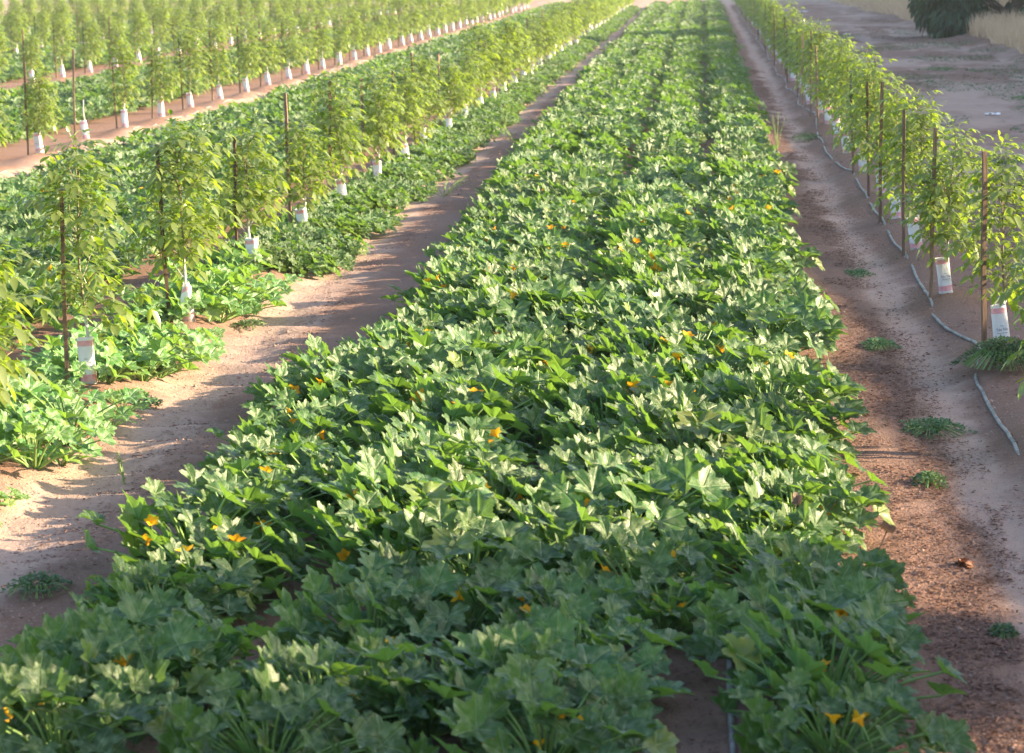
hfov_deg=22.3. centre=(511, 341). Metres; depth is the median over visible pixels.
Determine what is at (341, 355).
squash plant
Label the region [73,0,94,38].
walnut sapling
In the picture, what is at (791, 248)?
squash plant
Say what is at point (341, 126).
walnut sapling
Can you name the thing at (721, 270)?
squash plant
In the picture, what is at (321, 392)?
squash plant
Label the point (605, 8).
walnut sapling
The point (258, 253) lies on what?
squash plant
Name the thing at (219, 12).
walnut sapling
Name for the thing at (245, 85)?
tree guard
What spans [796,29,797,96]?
wooden stake
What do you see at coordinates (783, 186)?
squash plant
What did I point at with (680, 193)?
squash plant
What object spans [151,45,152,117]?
wooden stake
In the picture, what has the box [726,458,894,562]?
squash plant
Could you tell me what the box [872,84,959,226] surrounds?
walnut sapling
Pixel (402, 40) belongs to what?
tree guard
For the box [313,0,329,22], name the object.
walnut sapling
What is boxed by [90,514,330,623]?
squash plant
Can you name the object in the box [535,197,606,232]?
squash plant
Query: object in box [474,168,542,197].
squash plant
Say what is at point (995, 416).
drip hose
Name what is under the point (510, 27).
walnut sapling
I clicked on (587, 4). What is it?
walnut sapling
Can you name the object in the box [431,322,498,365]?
squash plant
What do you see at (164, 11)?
walnut sapling
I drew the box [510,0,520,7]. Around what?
walnut sapling
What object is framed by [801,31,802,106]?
wooden stake
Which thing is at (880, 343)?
weed
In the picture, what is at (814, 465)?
squash plant
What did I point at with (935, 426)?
weed
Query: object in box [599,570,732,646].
squash plant
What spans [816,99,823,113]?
tree guard
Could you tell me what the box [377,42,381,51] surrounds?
tree guard
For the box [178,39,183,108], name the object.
wooden stake
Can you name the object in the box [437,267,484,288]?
squash plant
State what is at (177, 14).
walnut sapling
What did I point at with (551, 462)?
squash plant
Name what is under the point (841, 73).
walnut sapling
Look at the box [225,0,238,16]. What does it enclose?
walnut sapling
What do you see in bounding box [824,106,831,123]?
tree guard
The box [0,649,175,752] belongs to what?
squash plant
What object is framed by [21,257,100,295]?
squash plant
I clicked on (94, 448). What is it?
squash plant
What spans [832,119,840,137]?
tree guard
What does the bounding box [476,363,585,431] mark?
squash plant
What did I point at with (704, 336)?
squash plant
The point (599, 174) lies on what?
squash plant
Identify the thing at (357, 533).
squash plant
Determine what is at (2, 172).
drip hose
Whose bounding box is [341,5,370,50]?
walnut sapling
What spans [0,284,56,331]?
squash plant
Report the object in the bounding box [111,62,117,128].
wooden stake
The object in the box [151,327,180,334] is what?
squash plant
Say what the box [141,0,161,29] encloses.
walnut sapling
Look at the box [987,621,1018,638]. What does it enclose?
weed
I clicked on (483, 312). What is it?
squash plant
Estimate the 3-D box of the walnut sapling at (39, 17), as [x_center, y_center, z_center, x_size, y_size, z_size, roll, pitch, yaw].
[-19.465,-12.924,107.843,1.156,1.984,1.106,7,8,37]
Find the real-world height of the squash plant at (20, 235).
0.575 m
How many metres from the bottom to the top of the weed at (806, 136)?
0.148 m
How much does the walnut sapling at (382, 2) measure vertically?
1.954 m
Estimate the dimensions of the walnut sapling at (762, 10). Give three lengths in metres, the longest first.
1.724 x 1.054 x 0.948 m
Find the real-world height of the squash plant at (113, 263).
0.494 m
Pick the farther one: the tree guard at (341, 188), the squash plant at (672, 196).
the tree guard at (341, 188)
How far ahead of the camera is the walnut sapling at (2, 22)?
130.89 m
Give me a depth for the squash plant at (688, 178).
36.33 m
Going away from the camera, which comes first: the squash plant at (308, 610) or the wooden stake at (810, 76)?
the squash plant at (308, 610)
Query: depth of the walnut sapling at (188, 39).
61.89 m
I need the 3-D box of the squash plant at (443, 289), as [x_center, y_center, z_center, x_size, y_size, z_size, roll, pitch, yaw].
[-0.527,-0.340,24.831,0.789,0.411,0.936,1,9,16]
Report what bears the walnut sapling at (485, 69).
on the ground at (370, 306)
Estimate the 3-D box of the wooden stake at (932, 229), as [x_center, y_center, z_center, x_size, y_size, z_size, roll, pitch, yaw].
[4.123,-1.186,25.489,0.046,1.820,0.034,1,8,4]
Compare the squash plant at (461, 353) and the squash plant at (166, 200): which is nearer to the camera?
the squash plant at (461, 353)
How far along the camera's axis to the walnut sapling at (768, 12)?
87.68 m
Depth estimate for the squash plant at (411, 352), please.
21.36 m
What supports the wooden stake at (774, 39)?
on the ground at (370, 306)
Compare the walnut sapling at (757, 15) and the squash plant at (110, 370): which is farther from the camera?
the walnut sapling at (757, 15)
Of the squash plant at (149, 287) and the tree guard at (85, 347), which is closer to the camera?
the tree guard at (85, 347)
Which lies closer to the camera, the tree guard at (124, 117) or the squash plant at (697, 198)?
the squash plant at (697, 198)
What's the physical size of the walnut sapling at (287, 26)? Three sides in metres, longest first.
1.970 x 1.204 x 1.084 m
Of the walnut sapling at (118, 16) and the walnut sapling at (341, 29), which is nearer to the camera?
the walnut sapling at (341, 29)
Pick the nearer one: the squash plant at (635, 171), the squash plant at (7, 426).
the squash plant at (7, 426)
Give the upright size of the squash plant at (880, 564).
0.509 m
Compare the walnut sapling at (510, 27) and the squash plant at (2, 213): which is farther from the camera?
the walnut sapling at (510, 27)
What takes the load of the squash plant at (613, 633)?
on the ground at (370, 306)
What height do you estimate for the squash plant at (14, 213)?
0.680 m
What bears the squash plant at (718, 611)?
on the ground at (370, 306)
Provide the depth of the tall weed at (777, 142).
46.54 m
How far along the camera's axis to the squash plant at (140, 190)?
35.77 m
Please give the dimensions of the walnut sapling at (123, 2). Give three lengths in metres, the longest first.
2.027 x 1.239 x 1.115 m
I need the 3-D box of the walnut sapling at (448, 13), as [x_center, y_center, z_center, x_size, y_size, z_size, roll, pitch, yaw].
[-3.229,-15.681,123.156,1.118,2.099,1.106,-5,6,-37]
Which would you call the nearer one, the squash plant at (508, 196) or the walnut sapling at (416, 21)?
the squash plant at (508, 196)
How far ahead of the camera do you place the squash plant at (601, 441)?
16.64 m
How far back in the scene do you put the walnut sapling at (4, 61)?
73.68 m
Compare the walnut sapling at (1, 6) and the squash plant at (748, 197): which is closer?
the squash plant at (748, 197)
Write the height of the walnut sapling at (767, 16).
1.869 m
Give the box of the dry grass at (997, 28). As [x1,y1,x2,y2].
[831,0,1023,53]
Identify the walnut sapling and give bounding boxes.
[0,0,6,21]
[0,23,12,72]
[0,83,17,146]
[0,235,58,411]
[1,6,18,31]
[3,0,28,48]
[6,0,22,18]
[8,126,166,351]
[15,61,63,140]
[16,28,44,69]
[20,0,38,31]
[22,0,37,16]
[29,7,56,45]
[33,0,44,11]
[38,0,52,15]
[39,0,56,28]
[44,12,77,67]
[49,0,78,41]
[51,0,67,10]
[57,1,72,24]
[66,0,78,13]
[72,0,89,22]
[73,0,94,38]
[75,14,107,64]
[79,0,94,13]
[87,0,104,19]
[93,1,115,36]
[100,16,130,56]
[101,0,116,19]
[102,35,149,111]
[109,2,128,32]
[114,0,131,19]
[117,109,242,289]
[120,6,153,53]
[125,0,147,31]
[130,0,142,12]
[140,38,184,102]
[141,0,154,15]
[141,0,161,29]
[148,0,173,50]
[159,0,176,26]
[161,4,190,44]
[167,21,214,96]
[168,0,179,13]
[172,0,192,26]
[182,0,213,41]
[186,0,203,20]
[190,19,238,86]
[198,109,301,239]
[200,0,213,22]
[204,0,231,38]
[212,0,229,18]
[220,0,242,37]
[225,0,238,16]
[229,17,270,81]
[233,0,256,33]
[237,0,250,17]
[246,0,270,29]
[249,0,264,15]
[250,15,285,72]
[256,0,272,14]
[266,0,287,28]
[270,107,345,212]
[273,12,312,68]
[276,0,296,23]
[287,0,307,22]
[292,9,323,63]
[293,62,376,184]
[302,0,318,19]
[304,9,336,58]
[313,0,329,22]
[322,0,338,20]
[331,7,353,57]
[339,61,413,163]
[341,0,355,17]
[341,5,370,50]
[351,4,379,47]
[353,0,368,15]
[357,0,372,13]
[367,6,389,46]
[368,0,380,13]
[371,0,389,10]
[374,58,435,147]
[380,5,402,38]
[383,0,393,8]
[387,50,451,133]
[389,0,413,37]
[399,0,424,33]
[409,0,432,33]
[414,0,441,30]
[430,0,449,25]
[431,52,476,119]
[437,0,455,24]
[440,41,487,107]
[442,0,459,23]
[450,0,469,22]
[457,0,476,17]
[457,11,502,98]
[463,0,481,17]
[467,0,487,15]
[472,25,522,89]
[476,0,490,16]
[485,0,501,14]
[485,0,505,13]
[488,11,525,82]
[495,20,537,78]
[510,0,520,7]
[512,21,535,70]
[519,11,547,61]
[528,10,561,57]
[535,8,566,55]
[540,1,570,49]
[549,1,572,45]
[557,0,582,42]
[563,4,583,40]
[569,0,594,35]
[571,0,591,33]
[573,0,595,24]
[582,0,601,28]
[586,0,601,19]
[591,0,605,26]
[592,0,613,23]
[603,0,616,18]
[611,0,619,14]
[748,0,760,27]
[751,3,760,29]
[753,0,774,24]
[756,0,774,29]
[756,0,785,44]
[757,3,772,36]
[758,1,783,38]
[763,1,788,54]
[767,9,785,49]
[774,0,808,63]
[775,21,799,65]
[775,24,789,55]
[780,20,812,73]
[785,19,818,86]
[785,20,829,80]
[792,16,841,96]
[799,38,848,110]
[811,30,862,120]
[820,44,874,136]
[826,54,892,154]
[840,42,905,176]
[862,73,927,199]
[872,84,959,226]
[889,115,1000,266]
[941,130,1023,313]
[992,241,1023,400]
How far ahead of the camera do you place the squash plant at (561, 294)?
23.44 m
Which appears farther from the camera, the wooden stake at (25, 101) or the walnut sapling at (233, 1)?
the walnut sapling at (233, 1)
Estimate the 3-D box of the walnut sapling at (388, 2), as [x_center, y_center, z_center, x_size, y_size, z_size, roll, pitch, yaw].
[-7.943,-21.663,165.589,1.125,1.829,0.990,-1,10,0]
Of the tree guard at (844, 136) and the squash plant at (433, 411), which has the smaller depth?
the squash plant at (433, 411)
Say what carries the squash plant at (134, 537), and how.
on the ground at (370, 306)
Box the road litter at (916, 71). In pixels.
[793,16,1023,251]
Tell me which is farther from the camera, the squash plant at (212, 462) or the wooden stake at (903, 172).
the wooden stake at (903, 172)
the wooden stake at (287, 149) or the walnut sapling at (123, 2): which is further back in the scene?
the walnut sapling at (123, 2)
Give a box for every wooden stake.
[22,30,24,61]
[23,62,28,154]
[52,20,56,77]
[59,186,68,383]
[72,49,75,139]
[82,21,85,72]
[108,15,110,68]
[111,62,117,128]
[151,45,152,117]
[155,144,170,321]
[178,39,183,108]
[209,29,213,99]
[233,137,238,249]
[236,26,240,92]
[258,22,260,85]
[281,22,281,80]
[283,93,292,224]
[315,17,318,69]
[329,81,331,192]
[333,19,334,64]
[360,78,365,172]
[391,71,394,154]
[410,53,416,144]
[437,54,441,126]
[774,17,774,64]
[784,17,785,75]
[786,26,787,82]
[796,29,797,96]
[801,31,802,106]
[810,31,811,115]
[815,46,818,126]
[849,71,854,173]
[866,79,869,195]
[878,82,883,223]
[902,109,905,255]
[928,127,936,299]
[981,151,987,352]
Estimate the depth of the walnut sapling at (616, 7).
139.00 m
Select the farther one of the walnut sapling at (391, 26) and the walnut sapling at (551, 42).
the walnut sapling at (391, 26)
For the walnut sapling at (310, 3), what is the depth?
132.51 m
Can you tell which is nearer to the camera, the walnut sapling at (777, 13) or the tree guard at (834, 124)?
the tree guard at (834, 124)
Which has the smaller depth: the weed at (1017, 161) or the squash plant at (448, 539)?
the squash plant at (448, 539)
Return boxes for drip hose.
[0,12,520,173]
[406,439,520,747]
[712,257,736,752]
[736,7,1019,454]
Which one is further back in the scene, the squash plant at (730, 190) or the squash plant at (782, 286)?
the squash plant at (730, 190)
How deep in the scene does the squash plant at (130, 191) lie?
35.19 m
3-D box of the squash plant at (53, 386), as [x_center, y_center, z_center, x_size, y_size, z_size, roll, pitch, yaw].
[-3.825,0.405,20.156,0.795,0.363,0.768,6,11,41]
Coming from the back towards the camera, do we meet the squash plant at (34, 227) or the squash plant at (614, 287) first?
the squash plant at (34, 227)
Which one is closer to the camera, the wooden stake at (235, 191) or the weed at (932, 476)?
the weed at (932, 476)
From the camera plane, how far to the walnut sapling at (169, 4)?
133.27 m
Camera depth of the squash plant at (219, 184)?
37.01 m
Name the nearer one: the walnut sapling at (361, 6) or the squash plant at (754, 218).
the squash plant at (754, 218)
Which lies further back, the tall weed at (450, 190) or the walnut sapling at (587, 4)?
the walnut sapling at (587, 4)
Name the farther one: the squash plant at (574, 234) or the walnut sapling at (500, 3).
the walnut sapling at (500, 3)
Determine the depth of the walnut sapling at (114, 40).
88.45 m
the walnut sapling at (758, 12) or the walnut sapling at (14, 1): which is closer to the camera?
the walnut sapling at (758, 12)
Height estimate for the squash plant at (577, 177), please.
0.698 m
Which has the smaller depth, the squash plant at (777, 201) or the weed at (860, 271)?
the weed at (860, 271)
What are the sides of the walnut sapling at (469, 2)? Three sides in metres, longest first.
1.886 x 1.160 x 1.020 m
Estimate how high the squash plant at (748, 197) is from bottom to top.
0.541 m
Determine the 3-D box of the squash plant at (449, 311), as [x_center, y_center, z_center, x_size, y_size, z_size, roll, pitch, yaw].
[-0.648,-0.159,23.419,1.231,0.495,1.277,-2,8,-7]
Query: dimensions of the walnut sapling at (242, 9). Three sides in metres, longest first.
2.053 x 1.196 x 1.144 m
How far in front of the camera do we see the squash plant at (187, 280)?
26.61 m
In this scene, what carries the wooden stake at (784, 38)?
on the ground at (370, 306)
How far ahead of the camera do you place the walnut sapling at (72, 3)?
174.33 m
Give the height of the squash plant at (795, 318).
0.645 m
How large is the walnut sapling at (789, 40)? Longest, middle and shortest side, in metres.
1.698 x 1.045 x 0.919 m
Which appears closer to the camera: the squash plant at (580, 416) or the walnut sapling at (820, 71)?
the squash plant at (580, 416)
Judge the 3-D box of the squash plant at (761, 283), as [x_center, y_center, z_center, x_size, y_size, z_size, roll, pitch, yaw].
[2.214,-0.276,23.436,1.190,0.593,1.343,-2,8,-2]
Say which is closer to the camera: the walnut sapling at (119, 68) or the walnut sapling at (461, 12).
the walnut sapling at (119, 68)
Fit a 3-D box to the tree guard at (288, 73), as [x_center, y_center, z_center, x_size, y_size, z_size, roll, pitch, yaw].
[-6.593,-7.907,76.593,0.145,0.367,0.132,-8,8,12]
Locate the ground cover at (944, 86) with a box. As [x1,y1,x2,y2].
[834,29,1023,207]
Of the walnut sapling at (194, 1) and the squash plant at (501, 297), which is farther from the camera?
the walnut sapling at (194, 1)
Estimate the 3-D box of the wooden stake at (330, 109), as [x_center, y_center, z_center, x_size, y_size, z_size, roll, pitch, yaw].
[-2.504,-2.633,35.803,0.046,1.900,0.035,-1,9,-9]
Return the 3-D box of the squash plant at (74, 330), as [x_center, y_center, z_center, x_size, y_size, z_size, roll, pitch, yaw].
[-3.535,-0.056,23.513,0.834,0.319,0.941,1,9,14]
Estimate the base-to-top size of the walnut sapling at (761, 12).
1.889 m
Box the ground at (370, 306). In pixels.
[0,0,1023,752]
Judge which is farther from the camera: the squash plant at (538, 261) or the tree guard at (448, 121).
the tree guard at (448, 121)
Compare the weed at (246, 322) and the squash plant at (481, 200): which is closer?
the weed at (246, 322)
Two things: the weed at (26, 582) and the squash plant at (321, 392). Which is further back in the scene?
the squash plant at (321, 392)
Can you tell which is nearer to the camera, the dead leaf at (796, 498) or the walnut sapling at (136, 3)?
the dead leaf at (796, 498)
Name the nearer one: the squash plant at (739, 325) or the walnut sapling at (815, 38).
the squash plant at (739, 325)
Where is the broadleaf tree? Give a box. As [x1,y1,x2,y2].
[907,0,1023,38]
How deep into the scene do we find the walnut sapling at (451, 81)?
50.40 m
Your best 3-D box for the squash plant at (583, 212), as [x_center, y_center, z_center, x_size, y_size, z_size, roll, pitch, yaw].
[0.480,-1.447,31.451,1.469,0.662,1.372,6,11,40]
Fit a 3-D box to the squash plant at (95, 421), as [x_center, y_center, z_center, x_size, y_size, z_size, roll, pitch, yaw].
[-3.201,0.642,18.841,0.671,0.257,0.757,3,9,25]
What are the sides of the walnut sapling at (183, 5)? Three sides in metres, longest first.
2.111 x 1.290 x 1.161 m
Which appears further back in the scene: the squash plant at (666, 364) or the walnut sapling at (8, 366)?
the squash plant at (666, 364)
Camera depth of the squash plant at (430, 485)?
14.99 m
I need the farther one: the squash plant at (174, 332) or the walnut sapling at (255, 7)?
the walnut sapling at (255, 7)
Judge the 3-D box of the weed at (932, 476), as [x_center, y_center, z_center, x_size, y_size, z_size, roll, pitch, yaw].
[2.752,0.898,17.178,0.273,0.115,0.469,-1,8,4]
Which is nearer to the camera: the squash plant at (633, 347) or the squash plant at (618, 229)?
the squash plant at (633, 347)
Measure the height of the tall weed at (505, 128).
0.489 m
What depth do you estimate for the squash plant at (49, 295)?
25.35 m
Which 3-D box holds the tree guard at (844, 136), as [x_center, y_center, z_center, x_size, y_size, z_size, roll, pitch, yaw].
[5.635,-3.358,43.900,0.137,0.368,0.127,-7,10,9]
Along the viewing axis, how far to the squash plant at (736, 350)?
19.96 m
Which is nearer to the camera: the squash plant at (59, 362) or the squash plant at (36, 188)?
the squash plant at (59, 362)
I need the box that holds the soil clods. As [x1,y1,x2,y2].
[0,129,1023,752]
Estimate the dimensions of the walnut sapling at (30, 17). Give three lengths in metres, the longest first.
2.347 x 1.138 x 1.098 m
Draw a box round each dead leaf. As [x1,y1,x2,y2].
[791,492,801,526]
[875,520,895,548]
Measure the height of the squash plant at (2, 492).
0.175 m
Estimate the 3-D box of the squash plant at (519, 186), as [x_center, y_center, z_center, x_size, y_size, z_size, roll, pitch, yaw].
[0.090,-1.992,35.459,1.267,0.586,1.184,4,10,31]
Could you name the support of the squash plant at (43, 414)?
on the ground at (370, 306)
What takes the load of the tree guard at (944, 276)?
on the ground at (370, 306)
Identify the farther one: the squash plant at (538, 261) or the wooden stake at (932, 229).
the squash plant at (538, 261)
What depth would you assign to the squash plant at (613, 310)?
22.19 m
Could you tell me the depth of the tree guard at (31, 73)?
77.55 m
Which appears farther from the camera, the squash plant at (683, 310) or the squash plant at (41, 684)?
the squash plant at (683, 310)
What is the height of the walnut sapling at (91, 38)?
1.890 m
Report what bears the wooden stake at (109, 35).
on the ground at (370, 306)
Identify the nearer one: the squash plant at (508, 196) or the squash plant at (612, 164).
the squash plant at (508, 196)
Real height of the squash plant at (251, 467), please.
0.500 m
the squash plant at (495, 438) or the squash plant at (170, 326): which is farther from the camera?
the squash plant at (170, 326)
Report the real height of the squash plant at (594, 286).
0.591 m
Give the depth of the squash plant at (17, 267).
28.17 m
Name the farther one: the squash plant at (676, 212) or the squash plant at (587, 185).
the squash plant at (587, 185)
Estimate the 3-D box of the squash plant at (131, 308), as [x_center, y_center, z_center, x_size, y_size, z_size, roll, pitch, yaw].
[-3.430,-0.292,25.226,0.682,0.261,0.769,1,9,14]
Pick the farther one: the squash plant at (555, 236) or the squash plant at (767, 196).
the squash plant at (767, 196)
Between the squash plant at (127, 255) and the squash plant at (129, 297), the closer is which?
the squash plant at (129, 297)
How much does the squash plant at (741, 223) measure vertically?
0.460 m
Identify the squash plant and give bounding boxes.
[0,177,31,191]
[0,180,56,212]
[0,196,44,222]
[0,203,95,237]
[0,209,13,226]
[0,226,57,267]
[0,227,70,265]
[0,235,25,265]
[0,250,16,275]
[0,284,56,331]
[0,299,26,351]
[0,374,67,416]
[0,374,146,431]
[0,388,86,425]
[0,406,116,469]
[0,409,55,450]
[0,422,36,463]
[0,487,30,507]
[0,491,9,505]
[0,592,229,739]
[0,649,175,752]
[1,226,59,245]
[1,253,27,272]
[2,405,57,443]
[6,273,79,323]
[6,380,63,406]
[7,357,91,401]
[9,275,81,313]
[17,324,138,360]
[18,352,102,384]
[20,357,105,380]
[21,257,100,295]
[21,331,107,357]
[22,266,104,307]
[23,177,84,193]
[23,426,104,465]
[24,192,121,226]
[30,185,90,197]
[32,235,140,284]
[37,406,116,447]
[39,209,111,236]
[45,379,87,392]
[46,384,90,395]
[48,301,163,335]
[53,245,141,286]
[55,331,170,376]
[56,188,144,220]
[66,231,158,268]
[68,314,167,340]
[68,321,148,350]
[68,345,150,383]
[72,546,256,627]
[75,331,139,346]
[75,475,317,582]
[87,181,146,199]
[90,217,184,254]
[90,390,156,411]
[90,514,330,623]
[93,187,153,221]
[99,327,212,381]
[99,336,167,369]
[102,287,198,326]
[103,388,149,403]
[107,173,175,197]
[109,206,196,229]
[109,209,204,249]
[110,408,141,426]
[115,176,182,189]
[119,316,187,341]
[121,332,222,371]
[124,297,170,321]
[128,288,214,322]
[132,322,225,353]
[132,348,199,377]
[134,277,193,293]
[144,282,196,302]
[145,189,231,226]
[146,257,240,287]
[146,319,183,329]
[147,282,229,312]
[150,463,313,554]
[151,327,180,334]
[153,246,265,274]
[154,190,217,210]
[154,264,266,310]
[163,208,212,224]
[168,325,226,338]
[169,264,265,292]
[169,274,227,287]
[174,269,287,315]
[178,184,261,224]
[178,241,279,275]
[179,289,262,322]
[181,456,338,508]
[183,178,245,209]
[186,256,260,274]
[187,344,226,353]
[189,326,223,334]
[196,285,246,299]
[196,429,341,498]
[197,260,270,286]
[204,406,369,459]
[205,264,300,299]
[207,622,444,752]
[220,286,286,313]
[224,176,268,205]
[228,260,263,273]
[232,439,386,510]
[238,387,397,450]
[243,352,376,417]
[261,333,375,388]
[263,548,475,653]
[266,488,487,588]
[268,272,303,283]
[276,450,519,555]
[294,369,415,440]
[295,444,515,542]
[299,335,452,413]
[322,341,417,363]
[329,382,547,459]
[338,319,449,350]
[348,419,528,497]
[354,490,579,619]
[366,416,526,472]
[369,310,474,343]
[370,331,545,398]
[373,292,482,340]
[375,359,568,448]
[376,559,559,671]
[380,256,493,301]
[388,362,529,421]
[396,285,486,329]
[403,324,551,370]
[410,445,576,540]
[415,248,511,285]
[418,284,474,304]
[422,232,508,260]
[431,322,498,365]
[436,243,501,263]
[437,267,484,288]
[443,274,594,328]
[447,210,508,230]
[447,221,513,247]
[448,252,507,268]
[453,225,528,256]
[455,218,512,243]
[455,273,514,314]
[458,207,504,224]
[458,252,582,288]
[459,192,533,223]
[460,308,547,337]
[462,338,608,391]
[463,308,569,344]
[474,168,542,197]
[474,168,544,191]
[476,274,571,296]
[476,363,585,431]
[477,175,544,204]
[481,593,693,679]
[483,194,516,207]
[483,492,690,582]
[484,561,643,643]
[486,272,609,314]
[489,196,530,209]
[494,324,617,371]
[495,196,605,232]
[496,212,603,249]
[496,255,594,287]
[498,244,594,272]
[499,235,596,268]
[501,255,584,274]
[503,209,594,240]
[503,226,598,263]
[506,218,612,263]
[508,450,748,567]
[512,402,682,470]
[518,177,609,210]
[518,192,607,217]
[518,194,611,215]
[520,381,678,450]
[522,353,670,431]
[525,300,627,340]
[526,166,624,210]
[527,288,625,331]
[527,444,701,512]
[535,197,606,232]
[535,421,697,488]
[541,167,628,195]
[544,167,624,190]
[550,163,624,178]
[551,156,623,177]
[551,515,724,617]
[562,287,689,340]
[569,303,709,347]
[573,245,703,283]
[577,282,699,318]
[580,318,721,372]
[580,329,651,365]
[584,361,789,441]
[585,210,707,249]
[586,205,708,248]
[586,249,719,286]
[586,354,698,390]
[587,392,724,453]
[590,228,708,273]
[594,377,799,468]
[596,200,685,225]
[599,175,711,214]
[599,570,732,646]
[600,188,697,217]
[601,350,685,380]
[602,221,709,261]
[602,242,712,273]
[603,444,789,519]
[607,189,668,210]
[607,261,707,292]
[610,278,687,313]
[611,192,703,227]
[617,333,803,382]
[618,320,774,373]
[622,165,672,180]
[625,263,735,316]
[628,178,694,207]
[633,159,717,190]
[636,169,699,192]
[636,181,694,206]
[638,208,698,231]
[639,279,753,321]
[644,313,760,359]
[648,306,777,334]
[672,563,931,695]
[675,408,848,484]
[676,494,861,572]
[681,523,866,603]
[683,377,752,419]
[686,208,800,256]
[686,414,854,469]
[690,247,806,279]
[692,152,785,183]
[694,356,869,460]
[695,330,801,370]
[696,190,779,219]
[696,259,788,285]
[696,274,816,317]
[699,171,782,200]
[700,237,796,260]
[703,290,847,350]
[704,196,798,225]
[705,288,848,360]
[706,226,809,256]
[708,206,789,237]
[709,184,767,203]
[712,166,796,196]
[712,434,890,529]
[713,236,824,275]
[714,157,798,197]
[714,171,795,195]
[714,261,839,311]
[715,216,774,237]
[723,666,977,752]
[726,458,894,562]
[728,388,876,471]
[730,190,789,208]
[730,532,916,638]
[731,351,843,397]
[735,193,801,225]
[735,355,861,419]
[749,277,835,311]
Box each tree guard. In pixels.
[29,70,34,78]
[33,132,43,152]
[59,65,64,76]
[76,336,97,383]
[79,120,89,138]
[87,61,92,71]
[121,109,127,126]
[136,51,141,62]
[157,100,164,116]
[180,282,195,321]
[186,93,193,107]
[216,84,222,98]
[242,78,249,91]
[245,238,257,264]
[264,72,270,84]
[285,67,291,78]
[295,207,309,228]
[304,61,309,73]
[320,58,324,68]
[335,179,346,194]
[337,52,341,63]
[352,49,356,59]
[365,45,369,55]
[372,161,381,175]
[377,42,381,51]
[387,39,391,48]
[400,36,404,45]
[400,143,409,158]
[409,34,412,42]
[445,114,451,126]
[490,88,495,97]
[790,69,795,80]
[805,88,809,103]
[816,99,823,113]
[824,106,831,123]
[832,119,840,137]
[841,133,850,153]
[857,146,866,171]
[875,167,885,192]
[889,188,900,218]
[906,216,921,249]
[935,257,952,293]
[990,303,1009,349]
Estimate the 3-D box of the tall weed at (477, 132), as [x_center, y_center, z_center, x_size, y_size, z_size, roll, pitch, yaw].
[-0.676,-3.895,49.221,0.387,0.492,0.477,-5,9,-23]
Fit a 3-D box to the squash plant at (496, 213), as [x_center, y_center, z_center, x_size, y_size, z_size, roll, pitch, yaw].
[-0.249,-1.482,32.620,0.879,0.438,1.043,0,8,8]
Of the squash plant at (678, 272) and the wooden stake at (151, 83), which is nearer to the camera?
the squash plant at (678, 272)
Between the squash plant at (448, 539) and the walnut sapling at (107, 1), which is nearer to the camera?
the squash plant at (448, 539)
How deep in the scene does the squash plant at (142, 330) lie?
23.18 m
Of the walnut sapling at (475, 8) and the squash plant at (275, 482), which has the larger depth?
the walnut sapling at (475, 8)
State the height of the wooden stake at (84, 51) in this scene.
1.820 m
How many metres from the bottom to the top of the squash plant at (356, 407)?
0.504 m
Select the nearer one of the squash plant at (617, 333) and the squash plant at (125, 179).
the squash plant at (617, 333)
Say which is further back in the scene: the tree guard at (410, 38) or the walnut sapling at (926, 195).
the tree guard at (410, 38)
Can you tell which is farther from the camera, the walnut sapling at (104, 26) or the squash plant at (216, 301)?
the walnut sapling at (104, 26)
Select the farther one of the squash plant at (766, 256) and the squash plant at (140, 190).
the squash plant at (140, 190)
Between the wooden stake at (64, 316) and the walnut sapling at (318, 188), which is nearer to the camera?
the wooden stake at (64, 316)
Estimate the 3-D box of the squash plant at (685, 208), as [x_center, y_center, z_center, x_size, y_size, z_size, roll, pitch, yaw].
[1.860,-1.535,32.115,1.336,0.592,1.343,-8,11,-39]
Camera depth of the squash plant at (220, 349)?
23.47 m
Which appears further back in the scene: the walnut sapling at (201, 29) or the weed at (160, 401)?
the walnut sapling at (201, 29)
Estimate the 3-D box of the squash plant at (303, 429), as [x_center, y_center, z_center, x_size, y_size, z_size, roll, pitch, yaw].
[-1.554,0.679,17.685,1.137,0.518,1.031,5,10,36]
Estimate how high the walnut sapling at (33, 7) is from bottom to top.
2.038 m
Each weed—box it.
[0,571,75,600]
[93,336,129,345]
[112,451,126,484]
[132,395,163,408]
[231,318,265,329]
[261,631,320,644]
[413,174,470,196]
[467,124,487,138]
[493,124,530,144]
[502,103,514,127]
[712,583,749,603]
[772,111,784,148]
[788,132,821,140]
[843,268,875,277]
[859,336,901,351]
[898,416,977,439]
[910,470,947,488]
[921,66,956,70]
[949,334,1023,370]
[954,556,974,567]
[987,158,1022,165]
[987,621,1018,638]
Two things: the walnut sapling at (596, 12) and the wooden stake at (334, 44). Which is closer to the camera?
the wooden stake at (334, 44)
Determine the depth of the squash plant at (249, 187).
37.59 m
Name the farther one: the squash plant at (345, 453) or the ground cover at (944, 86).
the ground cover at (944, 86)
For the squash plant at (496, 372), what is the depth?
18.52 m
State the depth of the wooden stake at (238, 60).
69.24 m
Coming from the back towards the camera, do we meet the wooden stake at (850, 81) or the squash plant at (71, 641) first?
the wooden stake at (850, 81)

